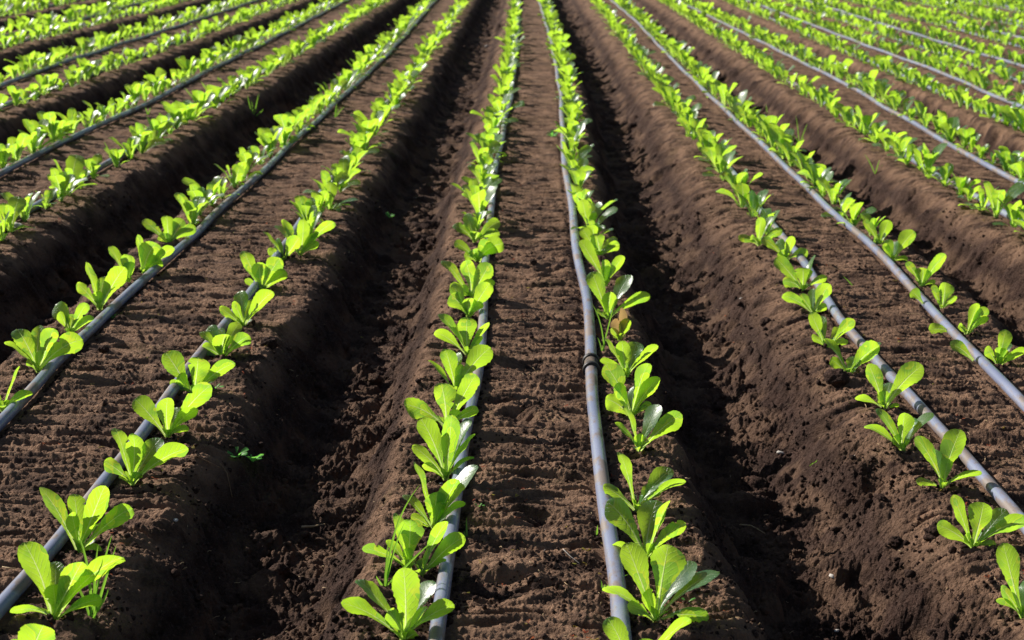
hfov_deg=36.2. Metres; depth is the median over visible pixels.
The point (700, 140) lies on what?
lettuce seedling
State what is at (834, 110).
lettuce seedling
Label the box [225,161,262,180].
lettuce seedling
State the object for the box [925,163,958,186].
lettuce seedling
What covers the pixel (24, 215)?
lettuce seedling
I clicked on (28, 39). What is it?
irrigation pipe
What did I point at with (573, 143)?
lettuce seedling
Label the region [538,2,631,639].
irrigation pipe
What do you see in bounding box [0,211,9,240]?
lettuce seedling
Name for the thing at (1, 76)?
lettuce seedling
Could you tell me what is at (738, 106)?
lettuce seedling
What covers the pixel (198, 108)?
lettuce seedling
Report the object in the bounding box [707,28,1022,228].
irrigation pipe
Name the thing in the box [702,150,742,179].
lettuce seedling
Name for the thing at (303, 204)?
lettuce seedling
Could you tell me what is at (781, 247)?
lettuce seedling
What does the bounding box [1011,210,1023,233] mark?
lettuce seedling
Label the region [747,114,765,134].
lettuce seedling
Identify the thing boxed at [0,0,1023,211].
lettuce crop
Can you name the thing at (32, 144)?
lettuce seedling
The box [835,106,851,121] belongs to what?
lettuce seedling
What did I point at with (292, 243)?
lettuce seedling
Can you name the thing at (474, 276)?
lettuce seedling
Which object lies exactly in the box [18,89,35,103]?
lettuce seedling
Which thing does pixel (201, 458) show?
dead root
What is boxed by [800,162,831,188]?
lettuce seedling
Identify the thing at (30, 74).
irrigation pipe
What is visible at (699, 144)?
lettuce seedling
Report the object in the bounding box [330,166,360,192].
lettuce seedling
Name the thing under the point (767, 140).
lettuce seedling
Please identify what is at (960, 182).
lettuce seedling
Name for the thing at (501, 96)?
lettuce seedling
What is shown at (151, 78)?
lettuce seedling
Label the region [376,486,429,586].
grass tuft
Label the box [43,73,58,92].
lettuce seedling
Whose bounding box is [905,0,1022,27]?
irrigation pipe
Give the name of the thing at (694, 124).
lettuce seedling
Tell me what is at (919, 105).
lettuce seedling
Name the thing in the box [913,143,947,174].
lettuce seedling
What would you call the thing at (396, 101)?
lettuce seedling
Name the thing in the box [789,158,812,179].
lettuce seedling
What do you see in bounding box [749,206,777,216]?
lettuce seedling
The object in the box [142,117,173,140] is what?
lettuce seedling
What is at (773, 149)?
lettuce seedling
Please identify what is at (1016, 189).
lettuce seedling
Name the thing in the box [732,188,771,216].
lettuce seedling
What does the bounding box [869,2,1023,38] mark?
irrigation pipe
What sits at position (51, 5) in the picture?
irrigation pipe
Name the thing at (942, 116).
lettuce seedling
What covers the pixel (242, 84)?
lettuce seedling
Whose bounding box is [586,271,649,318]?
lettuce seedling
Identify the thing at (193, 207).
lettuce seedling
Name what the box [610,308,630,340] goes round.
lettuce seedling
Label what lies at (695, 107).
lettuce seedling
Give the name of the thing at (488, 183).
lettuce seedling
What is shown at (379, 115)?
lettuce seedling
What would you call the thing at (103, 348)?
soil clod
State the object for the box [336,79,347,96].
lettuce seedling
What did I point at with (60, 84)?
lettuce seedling
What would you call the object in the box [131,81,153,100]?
lettuce seedling
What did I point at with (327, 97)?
lettuce seedling
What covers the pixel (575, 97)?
lettuce seedling
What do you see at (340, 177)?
lettuce seedling
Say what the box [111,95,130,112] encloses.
lettuce seedling
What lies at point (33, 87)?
lettuce seedling
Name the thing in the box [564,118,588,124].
lettuce seedling
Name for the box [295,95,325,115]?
lettuce seedling
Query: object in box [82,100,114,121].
lettuce seedling
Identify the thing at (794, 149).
lettuce seedling
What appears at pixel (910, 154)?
lettuce seedling
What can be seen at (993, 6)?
irrigation pipe
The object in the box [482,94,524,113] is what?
lettuce seedling
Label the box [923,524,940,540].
soil clod
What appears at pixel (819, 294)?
lettuce seedling
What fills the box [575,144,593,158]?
lettuce seedling
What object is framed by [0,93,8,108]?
lettuce seedling
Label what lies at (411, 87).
lettuce seedling
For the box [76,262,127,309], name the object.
lettuce seedling
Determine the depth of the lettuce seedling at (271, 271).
4.96 m
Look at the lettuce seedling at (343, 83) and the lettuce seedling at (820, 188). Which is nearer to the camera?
the lettuce seedling at (820, 188)
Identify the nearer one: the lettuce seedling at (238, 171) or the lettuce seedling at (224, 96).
the lettuce seedling at (238, 171)
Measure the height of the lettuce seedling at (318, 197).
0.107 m
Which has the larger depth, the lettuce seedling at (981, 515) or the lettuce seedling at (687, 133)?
the lettuce seedling at (687, 133)
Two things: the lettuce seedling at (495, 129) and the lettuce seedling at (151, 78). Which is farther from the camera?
the lettuce seedling at (151, 78)
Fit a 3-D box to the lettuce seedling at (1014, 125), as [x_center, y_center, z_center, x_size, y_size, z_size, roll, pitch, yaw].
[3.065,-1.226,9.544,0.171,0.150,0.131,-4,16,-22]
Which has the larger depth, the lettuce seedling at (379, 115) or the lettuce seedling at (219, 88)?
the lettuce seedling at (219, 88)
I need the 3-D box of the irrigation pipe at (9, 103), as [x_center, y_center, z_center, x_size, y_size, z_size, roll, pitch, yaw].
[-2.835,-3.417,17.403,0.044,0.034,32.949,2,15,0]
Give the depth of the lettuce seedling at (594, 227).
5.79 m
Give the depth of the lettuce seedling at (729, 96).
9.94 m
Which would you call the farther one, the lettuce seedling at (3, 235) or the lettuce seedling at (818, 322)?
the lettuce seedling at (3, 235)
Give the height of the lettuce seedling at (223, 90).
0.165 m
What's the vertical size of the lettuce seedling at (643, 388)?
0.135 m
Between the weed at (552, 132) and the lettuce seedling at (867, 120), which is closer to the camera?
the weed at (552, 132)
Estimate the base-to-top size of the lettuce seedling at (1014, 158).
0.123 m
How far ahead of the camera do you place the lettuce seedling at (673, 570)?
2.72 m
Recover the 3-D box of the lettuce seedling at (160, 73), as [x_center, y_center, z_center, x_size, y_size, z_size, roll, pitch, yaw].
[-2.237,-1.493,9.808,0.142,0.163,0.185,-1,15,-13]
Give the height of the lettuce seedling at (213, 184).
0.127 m
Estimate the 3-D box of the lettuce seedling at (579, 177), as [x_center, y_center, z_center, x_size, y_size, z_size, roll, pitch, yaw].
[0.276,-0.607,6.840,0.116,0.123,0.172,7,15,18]
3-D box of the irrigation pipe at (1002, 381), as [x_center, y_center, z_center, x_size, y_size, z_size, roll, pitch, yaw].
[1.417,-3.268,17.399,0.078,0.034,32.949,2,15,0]
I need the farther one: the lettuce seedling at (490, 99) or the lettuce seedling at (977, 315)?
the lettuce seedling at (490, 99)
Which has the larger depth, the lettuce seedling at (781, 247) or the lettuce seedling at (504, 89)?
the lettuce seedling at (504, 89)
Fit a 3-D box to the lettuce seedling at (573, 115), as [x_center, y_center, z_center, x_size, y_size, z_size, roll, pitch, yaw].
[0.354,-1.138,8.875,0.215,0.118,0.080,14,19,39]
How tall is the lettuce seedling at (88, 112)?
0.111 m
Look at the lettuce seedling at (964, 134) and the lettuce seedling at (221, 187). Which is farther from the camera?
the lettuce seedling at (964, 134)
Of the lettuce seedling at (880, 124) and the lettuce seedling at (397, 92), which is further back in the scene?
the lettuce seedling at (397, 92)
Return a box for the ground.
[0,0,1023,639]
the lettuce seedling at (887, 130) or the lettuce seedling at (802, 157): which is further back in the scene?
the lettuce seedling at (887, 130)
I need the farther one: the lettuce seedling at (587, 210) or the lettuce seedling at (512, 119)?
the lettuce seedling at (512, 119)
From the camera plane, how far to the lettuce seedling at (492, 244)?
5.47 m
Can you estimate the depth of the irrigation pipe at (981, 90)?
13.81 m
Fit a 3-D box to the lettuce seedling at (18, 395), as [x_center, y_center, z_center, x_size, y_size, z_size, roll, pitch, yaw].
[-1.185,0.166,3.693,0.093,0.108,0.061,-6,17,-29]
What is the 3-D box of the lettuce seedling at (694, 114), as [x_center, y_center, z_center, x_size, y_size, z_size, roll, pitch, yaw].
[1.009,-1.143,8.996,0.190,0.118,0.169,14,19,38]
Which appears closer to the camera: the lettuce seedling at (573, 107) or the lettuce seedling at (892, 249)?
the lettuce seedling at (892, 249)
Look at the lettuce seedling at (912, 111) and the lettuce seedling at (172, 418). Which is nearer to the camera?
the lettuce seedling at (172, 418)
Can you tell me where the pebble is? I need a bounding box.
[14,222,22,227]
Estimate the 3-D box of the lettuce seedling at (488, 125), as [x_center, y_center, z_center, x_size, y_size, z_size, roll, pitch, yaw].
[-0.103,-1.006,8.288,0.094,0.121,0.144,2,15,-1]
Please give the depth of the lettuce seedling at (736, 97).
9.78 m
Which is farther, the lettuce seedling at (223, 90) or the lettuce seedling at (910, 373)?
the lettuce seedling at (223, 90)
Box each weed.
[227,447,248,456]
[246,453,262,461]
[547,130,557,136]
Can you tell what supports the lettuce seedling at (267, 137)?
on the ground
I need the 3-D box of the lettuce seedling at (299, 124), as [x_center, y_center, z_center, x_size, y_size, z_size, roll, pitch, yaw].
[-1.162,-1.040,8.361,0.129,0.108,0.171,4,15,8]
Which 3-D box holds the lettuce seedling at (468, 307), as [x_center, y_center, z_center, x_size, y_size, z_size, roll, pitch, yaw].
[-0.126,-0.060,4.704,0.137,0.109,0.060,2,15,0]
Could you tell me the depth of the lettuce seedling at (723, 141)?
7.89 m
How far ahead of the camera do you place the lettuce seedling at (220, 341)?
4.22 m
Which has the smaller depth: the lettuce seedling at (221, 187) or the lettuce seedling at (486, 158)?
the lettuce seedling at (221, 187)
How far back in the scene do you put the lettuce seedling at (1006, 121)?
9.75 m
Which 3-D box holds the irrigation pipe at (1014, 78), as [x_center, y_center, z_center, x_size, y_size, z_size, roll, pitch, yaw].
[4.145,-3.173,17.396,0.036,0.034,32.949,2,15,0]
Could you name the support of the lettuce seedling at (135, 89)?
on the ground
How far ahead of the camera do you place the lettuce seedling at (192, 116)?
8.70 m
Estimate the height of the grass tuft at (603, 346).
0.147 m
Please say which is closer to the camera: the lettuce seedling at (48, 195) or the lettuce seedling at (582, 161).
the lettuce seedling at (48, 195)
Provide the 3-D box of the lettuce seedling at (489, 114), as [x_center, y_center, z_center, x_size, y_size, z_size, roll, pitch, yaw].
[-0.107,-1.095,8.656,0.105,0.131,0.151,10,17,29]
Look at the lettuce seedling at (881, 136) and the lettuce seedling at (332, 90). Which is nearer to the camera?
the lettuce seedling at (881, 136)
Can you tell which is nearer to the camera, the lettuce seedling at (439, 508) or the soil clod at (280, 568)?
the lettuce seedling at (439, 508)
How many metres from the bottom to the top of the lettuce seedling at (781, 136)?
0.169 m
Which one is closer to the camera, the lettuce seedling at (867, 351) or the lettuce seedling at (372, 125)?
the lettuce seedling at (867, 351)
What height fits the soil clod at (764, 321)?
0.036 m
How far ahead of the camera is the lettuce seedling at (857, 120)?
9.20 m
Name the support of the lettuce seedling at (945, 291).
on the ground
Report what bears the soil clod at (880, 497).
on the ground
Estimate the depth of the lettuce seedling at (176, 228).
5.59 m
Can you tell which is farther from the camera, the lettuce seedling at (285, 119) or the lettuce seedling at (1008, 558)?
the lettuce seedling at (285, 119)
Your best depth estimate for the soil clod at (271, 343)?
4.31 m
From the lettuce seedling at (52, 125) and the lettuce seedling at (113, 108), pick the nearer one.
the lettuce seedling at (52, 125)
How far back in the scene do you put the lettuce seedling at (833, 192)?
6.84 m
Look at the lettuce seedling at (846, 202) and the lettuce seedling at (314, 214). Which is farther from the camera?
the lettuce seedling at (846, 202)
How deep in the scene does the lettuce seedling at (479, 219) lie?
5.97 m
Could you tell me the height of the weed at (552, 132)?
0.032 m
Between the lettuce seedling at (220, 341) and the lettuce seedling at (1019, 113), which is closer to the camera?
the lettuce seedling at (220, 341)
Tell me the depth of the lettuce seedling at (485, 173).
6.88 m
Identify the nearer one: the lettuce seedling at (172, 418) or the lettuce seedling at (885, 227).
the lettuce seedling at (172, 418)
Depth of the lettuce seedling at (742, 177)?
6.89 m
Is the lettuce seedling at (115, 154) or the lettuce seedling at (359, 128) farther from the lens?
the lettuce seedling at (359, 128)
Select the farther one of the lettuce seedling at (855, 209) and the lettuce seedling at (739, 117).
the lettuce seedling at (739, 117)
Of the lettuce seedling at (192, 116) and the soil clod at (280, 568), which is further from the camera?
the lettuce seedling at (192, 116)
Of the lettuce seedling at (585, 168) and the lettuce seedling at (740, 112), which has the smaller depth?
the lettuce seedling at (585, 168)
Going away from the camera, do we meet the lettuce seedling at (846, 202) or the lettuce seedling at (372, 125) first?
the lettuce seedling at (846, 202)
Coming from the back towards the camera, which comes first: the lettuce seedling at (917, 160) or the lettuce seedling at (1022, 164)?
the lettuce seedling at (917, 160)
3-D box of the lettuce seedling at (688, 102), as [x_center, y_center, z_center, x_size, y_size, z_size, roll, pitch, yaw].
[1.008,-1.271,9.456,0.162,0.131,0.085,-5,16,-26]
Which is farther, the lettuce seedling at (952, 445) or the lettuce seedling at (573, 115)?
the lettuce seedling at (573, 115)
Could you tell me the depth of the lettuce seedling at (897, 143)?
8.34 m
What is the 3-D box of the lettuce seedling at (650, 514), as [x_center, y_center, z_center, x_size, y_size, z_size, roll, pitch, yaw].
[0.255,0.399,2.996,0.156,0.116,0.081,2,15,0]
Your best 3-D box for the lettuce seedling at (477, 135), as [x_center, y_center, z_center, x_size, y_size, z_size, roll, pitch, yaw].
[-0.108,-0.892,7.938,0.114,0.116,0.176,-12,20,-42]
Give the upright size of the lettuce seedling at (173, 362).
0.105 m
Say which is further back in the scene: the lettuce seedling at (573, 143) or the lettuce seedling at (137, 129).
the lettuce seedling at (573, 143)
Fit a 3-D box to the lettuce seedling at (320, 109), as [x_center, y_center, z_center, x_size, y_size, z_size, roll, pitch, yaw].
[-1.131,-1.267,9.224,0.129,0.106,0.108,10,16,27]
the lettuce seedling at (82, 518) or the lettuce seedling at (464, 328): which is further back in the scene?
the lettuce seedling at (464, 328)
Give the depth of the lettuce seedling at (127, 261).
5.01 m
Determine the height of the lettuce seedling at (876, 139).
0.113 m
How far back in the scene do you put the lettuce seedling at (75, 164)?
6.44 m
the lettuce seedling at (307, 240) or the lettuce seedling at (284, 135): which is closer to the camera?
the lettuce seedling at (307, 240)
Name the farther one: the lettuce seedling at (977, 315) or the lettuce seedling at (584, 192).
the lettuce seedling at (584, 192)
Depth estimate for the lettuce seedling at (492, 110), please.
8.76 m
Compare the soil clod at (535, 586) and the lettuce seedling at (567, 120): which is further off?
the lettuce seedling at (567, 120)
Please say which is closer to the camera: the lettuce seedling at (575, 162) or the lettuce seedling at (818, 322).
the lettuce seedling at (818, 322)
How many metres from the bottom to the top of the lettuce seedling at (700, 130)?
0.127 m
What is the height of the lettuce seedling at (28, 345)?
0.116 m
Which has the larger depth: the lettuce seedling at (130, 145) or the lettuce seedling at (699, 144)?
the lettuce seedling at (699, 144)
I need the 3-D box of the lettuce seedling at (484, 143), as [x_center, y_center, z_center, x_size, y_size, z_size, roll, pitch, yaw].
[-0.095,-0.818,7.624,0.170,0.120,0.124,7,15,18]
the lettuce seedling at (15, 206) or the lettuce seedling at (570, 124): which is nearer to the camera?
the lettuce seedling at (15, 206)
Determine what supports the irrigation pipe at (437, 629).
on the ground
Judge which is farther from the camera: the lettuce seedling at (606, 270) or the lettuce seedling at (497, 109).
the lettuce seedling at (497, 109)
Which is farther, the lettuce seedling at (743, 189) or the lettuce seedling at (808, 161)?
the lettuce seedling at (808, 161)
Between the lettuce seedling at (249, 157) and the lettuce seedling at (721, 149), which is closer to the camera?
the lettuce seedling at (249, 157)
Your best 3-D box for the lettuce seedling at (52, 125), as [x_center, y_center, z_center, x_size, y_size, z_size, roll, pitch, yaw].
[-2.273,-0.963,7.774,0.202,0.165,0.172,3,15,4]
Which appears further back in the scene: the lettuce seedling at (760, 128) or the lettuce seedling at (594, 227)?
the lettuce seedling at (760, 128)
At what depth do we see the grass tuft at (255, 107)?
9.63 m
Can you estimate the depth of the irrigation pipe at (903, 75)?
12.47 m
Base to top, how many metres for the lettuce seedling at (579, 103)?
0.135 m
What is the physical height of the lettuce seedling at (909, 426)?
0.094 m
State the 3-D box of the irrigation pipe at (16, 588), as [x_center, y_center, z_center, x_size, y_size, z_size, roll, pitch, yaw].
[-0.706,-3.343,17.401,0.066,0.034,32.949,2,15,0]
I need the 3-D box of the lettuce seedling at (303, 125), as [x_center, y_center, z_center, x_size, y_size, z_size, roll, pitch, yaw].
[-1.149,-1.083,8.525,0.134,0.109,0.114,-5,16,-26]
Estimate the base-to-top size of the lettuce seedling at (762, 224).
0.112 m
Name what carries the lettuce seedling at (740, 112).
on the ground
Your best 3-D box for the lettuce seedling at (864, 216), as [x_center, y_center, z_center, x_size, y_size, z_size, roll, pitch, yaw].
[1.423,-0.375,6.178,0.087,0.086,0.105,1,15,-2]
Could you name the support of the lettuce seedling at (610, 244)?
on the ground
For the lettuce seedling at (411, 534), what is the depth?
2.90 m
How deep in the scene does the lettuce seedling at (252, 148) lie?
7.35 m
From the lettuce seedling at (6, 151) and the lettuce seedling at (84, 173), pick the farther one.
the lettuce seedling at (6, 151)
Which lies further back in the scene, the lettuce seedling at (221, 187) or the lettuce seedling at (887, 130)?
the lettuce seedling at (887, 130)
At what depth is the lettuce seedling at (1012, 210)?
6.42 m
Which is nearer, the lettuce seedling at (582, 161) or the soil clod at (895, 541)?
the soil clod at (895, 541)
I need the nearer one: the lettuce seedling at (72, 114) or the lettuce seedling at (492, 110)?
the lettuce seedling at (72, 114)
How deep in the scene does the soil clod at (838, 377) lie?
4.15 m
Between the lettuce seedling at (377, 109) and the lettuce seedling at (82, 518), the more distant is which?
the lettuce seedling at (377, 109)
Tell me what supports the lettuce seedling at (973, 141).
on the ground
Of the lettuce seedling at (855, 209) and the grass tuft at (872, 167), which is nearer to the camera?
the lettuce seedling at (855, 209)
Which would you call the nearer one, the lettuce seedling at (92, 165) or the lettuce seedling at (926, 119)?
the lettuce seedling at (92, 165)
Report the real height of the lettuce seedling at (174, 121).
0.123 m
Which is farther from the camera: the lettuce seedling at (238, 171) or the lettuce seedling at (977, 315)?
the lettuce seedling at (238, 171)
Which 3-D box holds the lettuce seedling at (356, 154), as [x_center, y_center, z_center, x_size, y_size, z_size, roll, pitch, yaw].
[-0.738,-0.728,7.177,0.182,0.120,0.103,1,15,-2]
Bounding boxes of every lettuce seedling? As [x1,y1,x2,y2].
[0,74,12,82]
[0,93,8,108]
[0,144,15,168]
[0,191,40,221]
[0,196,34,232]
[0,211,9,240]
[0,366,32,411]
[4,325,82,372]
[7,85,32,105]
[7,133,30,161]
[10,541,124,619]
[12,624,55,639]
[15,83,50,100]
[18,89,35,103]
[18,127,47,153]
[22,119,61,149]
[25,75,58,94]
[32,187,57,208]
[37,111,75,142]
[39,486,133,552]
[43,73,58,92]
[47,168,87,200]
[49,155,96,194]
[52,301,93,331]
[55,108,81,133]
[56,120,74,138]
[57,79,69,90]
[76,169,90,188]
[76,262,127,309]
[77,109,97,127]
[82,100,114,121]
[83,107,105,125]
[84,154,109,179]
[94,100,121,116]
[104,148,125,167]
[104,428,187,485]
[108,246,134,281]
[109,135,140,158]
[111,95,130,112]
[115,91,140,109]
[124,82,146,104]
[129,122,165,153]
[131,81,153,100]
[132,382,211,437]
[136,235,174,272]
[142,74,161,96]
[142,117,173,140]
[142,215,196,241]
[144,75,172,92]
[144,114,169,137]
[145,67,166,93]
[147,129,167,142]
[159,113,179,133]
[161,101,187,128]
[161,350,234,392]
[174,193,206,224]
[175,101,197,124]
[182,100,212,120]
[182,176,222,205]
[184,88,214,114]
[186,183,224,215]
[193,101,205,117]
[199,322,250,355]
[201,82,228,108]
[202,93,214,111]
[215,164,249,187]
[216,85,230,100]
[217,75,242,94]
[217,178,239,198]
[219,289,274,325]
[220,86,234,101]
[222,78,239,97]
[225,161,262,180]
[235,81,245,92]
[236,147,268,171]
[240,251,287,289]
[247,145,276,164]
[254,127,283,157]
[263,232,299,260]
[270,111,310,135]
[272,126,298,147]
[274,219,335,255]
[289,195,323,221]
[290,113,314,129]
[291,205,321,234]
[292,108,309,116]
[294,118,308,133]
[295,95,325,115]
[302,101,317,121]
[303,170,348,200]
[309,96,327,113]
[311,191,330,216]
[312,94,331,108]
[316,79,342,97]
[318,85,340,107]
[320,182,357,211]
[321,158,360,186]
[322,86,341,102]
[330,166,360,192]
[331,148,370,171]
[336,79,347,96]
[337,124,386,149]
[341,568,454,639]
[342,155,362,173]
[345,134,378,157]
[350,130,373,150]
[351,110,383,136]
[352,118,379,138]
[353,110,389,134]
[362,513,424,568]
[370,105,394,125]
[371,97,395,120]
[384,86,407,104]
[384,93,405,108]
[387,79,408,90]
[387,80,413,92]
[387,99,399,117]
[402,462,477,528]
[404,373,479,425]
[412,414,474,479]
[414,521,465,576]
[428,344,492,389]
[434,314,489,355]
[441,260,494,297]
[447,282,492,316]
[451,178,482,194]
[452,213,499,242]
[454,236,503,261]
[461,176,501,191]
[461,210,486,230]
[462,163,498,189]
[462,185,496,217]
[462,188,495,213]
[465,132,506,154]
[467,140,500,164]
[467,164,487,182]
[470,106,510,124]
[472,126,499,142]
[472,138,506,162]
[474,133,503,141]
[479,152,498,171]
[481,108,517,126]
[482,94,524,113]
[482,115,503,132]
[483,110,503,117]
[484,117,499,131]
[487,94,505,99]
[487,97,510,113]
[488,105,512,121]
[492,82,520,100]
[553,121,587,142]
[555,123,584,147]
[557,141,591,167]
[559,101,581,117]
[560,99,587,120]
[560,164,593,171]
[562,93,572,98]
[562,94,579,101]
[562,102,582,121]
[562,108,592,123]
[563,129,580,152]
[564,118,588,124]
[567,168,591,189]
[567,189,589,198]
[569,158,592,179]
[570,183,593,209]
[571,159,592,172]
[571,199,617,229]
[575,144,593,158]
[578,198,616,218]
[578,240,624,286]
[579,227,619,254]
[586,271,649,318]
[587,219,612,234]
[600,338,657,377]
[602,363,659,415]
[602,542,719,622]
[602,616,691,639]
[603,452,685,510]
[604,497,685,556]
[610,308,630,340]
[615,404,682,451]
[665,85,695,111]
[669,99,691,117]
[672,100,685,116]
[674,103,701,116]
[677,111,707,127]
[677,117,706,139]
[684,120,700,136]
[693,130,702,143]
[694,138,737,161]
[695,131,723,156]
[697,127,715,138]
[697,142,704,153]
[698,143,736,172]
[698,147,717,166]
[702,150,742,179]
[716,183,764,207]
[720,93,732,111]
[720,171,736,187]
[723,166,762,196]
[728,102,756,122]
[730,95,751,103]
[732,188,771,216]
[733,90,754,110]
[736,105,758,123]
[736,108,760,126]
[738,216,782,245]
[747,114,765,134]
[749,120,764,136]
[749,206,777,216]
[755,113,783,138]
[755,126,769,143]
[759,121,792,148]
[759,204,779,234]
[761,236,807,259]
[767,142,792,151]
[770,127,806,158]
[774,140,814,166]
[774,255,826,290]
[782,283,831,312]
[789,151,814,168]
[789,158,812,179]
[797,164,837,183]
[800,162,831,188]
[803,171,848,196]
[808,312,854,346]
[816,177,850,204]
[821,192,854,216]
[824,103,843,117]
[824,338,880,372]
[825,97,840,113]
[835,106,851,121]
[835,107,861,125]
[835,202,876,225]
[844,113,857,126]
[848,112,861,131]
[854,105,879,135]
[855,361,923,408]
[858,120,887,139]
[860,213,885,235]
[863,219,892,244]
[864,408,933,450]
[866,125,890,142]
[872,128,895,144]
[872,132,906,151]
[882,229,915,260]
[884,135,917,156]
[889,135,909,156]
[892,144,922,164]
[897,106,918,117]
[905,253,946,286]
[908,100,937,122]
[910,282,956,307]
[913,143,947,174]
[913,153,924,169]
[914,429,981,488]
[915,113,932,127]
[920,166,939,178]
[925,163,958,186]
[929,303,988,334]
[931,117,940,132]
[937,495,1023,547]
[938,110,958,134]
[938,117,967,142]
[950,330,1023,364]
[952,172,980,195]
[953,128,978,148]
[957,135,988,152]
[957,186,980,201]
[958,187,996,209]
[974,144,988,158]
[976,181,1023,217]
[979,103,1004,122]
[983,150,1000,164]
[992,146,1023,171]
[992,197,1023,227]
[996,102,1023,125]
[996,543,1023,618]
[997,106,1023,132]
[1002,108,1019,130]
[1005,159,1023,178]
[1009,154,1022,176]
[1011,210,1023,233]
[1018,160,1023,181]
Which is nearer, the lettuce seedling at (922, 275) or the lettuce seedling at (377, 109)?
the lettuce seedling at (922, 275)
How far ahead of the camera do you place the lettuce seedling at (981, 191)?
6.80 m
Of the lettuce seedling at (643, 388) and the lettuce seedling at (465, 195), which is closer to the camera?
the lettuce seedling at (643, 388)
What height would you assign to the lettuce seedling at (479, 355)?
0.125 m
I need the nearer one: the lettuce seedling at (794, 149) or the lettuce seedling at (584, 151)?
the lettuce seedling at (584, 151)
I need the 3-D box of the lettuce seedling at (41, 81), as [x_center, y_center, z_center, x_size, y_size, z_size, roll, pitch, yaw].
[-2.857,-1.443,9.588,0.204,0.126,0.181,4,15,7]
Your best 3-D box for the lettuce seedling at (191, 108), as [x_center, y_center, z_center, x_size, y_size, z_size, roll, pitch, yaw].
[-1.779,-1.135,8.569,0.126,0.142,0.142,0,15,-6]
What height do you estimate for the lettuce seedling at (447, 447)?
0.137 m
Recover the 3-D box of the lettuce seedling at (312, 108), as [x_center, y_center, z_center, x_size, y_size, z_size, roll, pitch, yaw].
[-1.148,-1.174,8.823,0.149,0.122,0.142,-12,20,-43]
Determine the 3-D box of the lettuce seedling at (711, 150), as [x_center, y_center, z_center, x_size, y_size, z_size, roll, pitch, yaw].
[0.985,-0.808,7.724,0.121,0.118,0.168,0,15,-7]
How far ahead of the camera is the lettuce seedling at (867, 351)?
4.25 m
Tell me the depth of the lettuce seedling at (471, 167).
7.11 m
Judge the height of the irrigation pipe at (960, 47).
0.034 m
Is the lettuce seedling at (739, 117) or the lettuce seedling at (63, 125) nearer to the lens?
the lettuce seedling at (63, 125)
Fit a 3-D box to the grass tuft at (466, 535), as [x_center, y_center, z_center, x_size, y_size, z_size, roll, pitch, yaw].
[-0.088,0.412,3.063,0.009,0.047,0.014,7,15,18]
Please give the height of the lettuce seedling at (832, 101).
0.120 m
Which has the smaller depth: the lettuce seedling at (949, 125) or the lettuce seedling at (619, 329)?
the lettuce seedling at (619, 329)
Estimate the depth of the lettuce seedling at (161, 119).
7.99 m
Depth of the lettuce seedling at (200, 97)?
8.89 m
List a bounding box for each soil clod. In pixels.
[98,345,109,352]
[258,531,273,547]
[260,337,278,349]
[269,562,289,576]
[367,372,381,383]
[389,427,405,439]
[530,259,536,263]
[531,582,542,590]
[759,317,771,326]
[823,368,849,386]
[873,494,887,502]
[887,536,903,547]
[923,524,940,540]
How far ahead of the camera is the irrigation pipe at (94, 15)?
15.95 m
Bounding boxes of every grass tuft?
[76,530,115,618]
[248,95,261,115]
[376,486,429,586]
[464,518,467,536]
[592,300,614,350]
[794,119,806,141]
[865,155,881,173]
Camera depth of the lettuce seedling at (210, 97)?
9.06 m
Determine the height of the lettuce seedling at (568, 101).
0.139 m
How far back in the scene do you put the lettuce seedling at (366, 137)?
7.76 m
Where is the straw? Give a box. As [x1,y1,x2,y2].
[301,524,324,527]
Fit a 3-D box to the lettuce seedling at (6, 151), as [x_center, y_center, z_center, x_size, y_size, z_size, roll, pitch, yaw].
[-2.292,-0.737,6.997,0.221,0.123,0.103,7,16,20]
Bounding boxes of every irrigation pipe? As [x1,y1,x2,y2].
[0,0,149,37]
[0,0,184,48]
[0,0,259,87]
[0,0,348,176]
[0,1,435,431]
[0,26,340,226]
[0,95,391,619]
[1,0,80,15]
[2,0,288,108]
[428,6,519,639]
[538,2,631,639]
[610,0,1023,411]
[678,0,1023,183]
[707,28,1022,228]
[729,166,1023,533]
[737,4,1018,128]
[747,0,1023,108]
[784,0,1023,83]
[806,0,1023,67]
[847,0,1020,47]
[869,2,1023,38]
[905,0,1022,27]
[961,0,1023,12]
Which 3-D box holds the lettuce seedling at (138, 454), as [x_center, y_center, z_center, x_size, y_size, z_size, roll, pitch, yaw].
[-0.760,0.289,3.272,0.172,0.110,0.086,2,15,0]
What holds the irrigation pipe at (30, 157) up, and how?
on the ground
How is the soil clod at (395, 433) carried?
on the ground
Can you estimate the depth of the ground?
4.68 m
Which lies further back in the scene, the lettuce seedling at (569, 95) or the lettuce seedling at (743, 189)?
the lettuce seedling at (569, 95)
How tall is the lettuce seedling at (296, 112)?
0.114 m
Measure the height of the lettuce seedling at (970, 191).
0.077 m
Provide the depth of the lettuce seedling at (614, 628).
2.54 m
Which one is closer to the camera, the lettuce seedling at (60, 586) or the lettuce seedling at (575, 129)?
the lettuce seedling at (60, 586)
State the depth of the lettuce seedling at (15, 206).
5.69 m
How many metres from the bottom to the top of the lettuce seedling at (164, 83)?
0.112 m
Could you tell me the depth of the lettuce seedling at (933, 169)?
7.61 m
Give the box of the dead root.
[184,455,220,467]
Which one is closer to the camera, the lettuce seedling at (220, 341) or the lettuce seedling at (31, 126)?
the lettuce seedling at (220, 341)
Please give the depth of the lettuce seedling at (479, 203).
6.09 m

